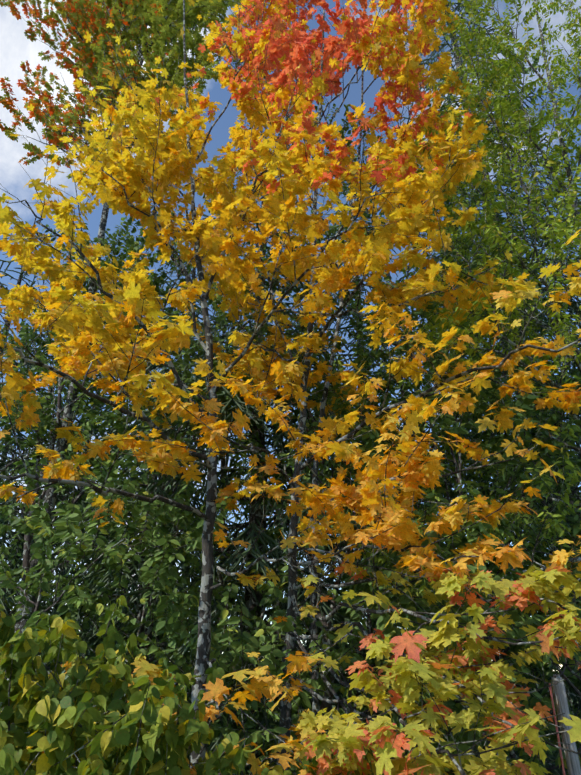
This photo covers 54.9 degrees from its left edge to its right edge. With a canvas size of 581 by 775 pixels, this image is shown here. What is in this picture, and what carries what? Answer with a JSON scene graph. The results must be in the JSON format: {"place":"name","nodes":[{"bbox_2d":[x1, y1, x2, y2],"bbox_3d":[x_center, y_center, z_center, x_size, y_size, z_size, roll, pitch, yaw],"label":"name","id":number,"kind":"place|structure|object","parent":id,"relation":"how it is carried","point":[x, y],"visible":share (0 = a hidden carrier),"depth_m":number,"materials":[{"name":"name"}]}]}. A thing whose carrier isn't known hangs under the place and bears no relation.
{"place":"outdoors","nodes":[
{"label":"outdoors","id":0,"kind":"place"},
{"bbox_2d":[0,0,580,670],"label":"sky","id":1,"kind":"structure","parent":0,"point":[15,47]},
{"bbox_2d":[109,675,577,774],"bbox_3d":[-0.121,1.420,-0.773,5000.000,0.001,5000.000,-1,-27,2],"label":"ground","id":2,"kind":"structure","parent":0,"point":[507,757],"depth_m":17.41,"materials":[{"name":"plant"}]},
{"bbox_2d":[0,0,272,723],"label":"tree","id":3,"kind":"object","parent":2,"relation":"on","point":[99,10],"depth_m":11.32,"materials":[{"name":"plant"}]},
{"bbox_2d":[0,595,468,774],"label":"bush","id":4,"kind":"object","parent":2,"relation":"on","point":[23,712],"depth_m":2.49,"materials":[{"name":"green plant"}]},
{"bbox_2d":[0,27,580,774],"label":"trees","id":5,"kind":"object","parent":2,"relation":"on","point":[168,581],"depth_m":6.12,"materials":[{"name":"green plant"}]},
{"bbox_2d":[0,0,580,774],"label":"tree","id":6,"kind":"object","parent":2,"relation":"on","point":[262,564],"depth_m":8.27,"materials":[{"name":"plant"}]},
{"bbox_2d":[0,0,580,774],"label":"tree branches","id":7,"kind":"object","parent":2,"relation":"on","point":[204,624],"visible":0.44,"depth_m":4.38,"materials":[{"name":"grey plant"}]},
{"bbox_2d":[0,0,537,443],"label":"maple leaves","id":8,"kind":"object","parent":7,"relation":"attached to","point":[388,30],"visible":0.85,"depth_m":6.02,"materials":[{"name":"yellow plant"}]},
{"bbox_2d":[0,103,580,774],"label":"maple leaves","id":9,"kind":"object","parent":7,"relation":"attached to","point":[348,751],"visible":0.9,"depth_m":3.53,"materials":[{"name":"yellow plant"}]},
{"bbox_2d":[0,0,580,774],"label":"leaves","id":10,"kind":"object","parent":7,"relation":"attached to","point":[314,370],"visible":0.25,"depth_m":4.22,"materials":[{"name":"yellow plant"}]},
{"bbox_2d":[341,0,580,666],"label":"tree","id":11,"kind":"object","parent":2,"relation":"on","point":[517,116],"depth_m":7.10,"materials":[{"name":"green plant"}]},
{"bbox_2d":[549,683,564,774],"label":"metal rod","id":12,"kind":"object","parent":2,"relation":"on","point":[558,738],"visible":1,"depth_m":3.21,"materials":[{"name":"red"}]},
{"bbox_2d":[551,674,580,774],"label":"fence post","id":13,"kind":"object","parent":2,"relation":"on","point":[572,759],"visible":0.91,"depth_m":3.26,"materials":[{"name":"grey wood"}]}
]}

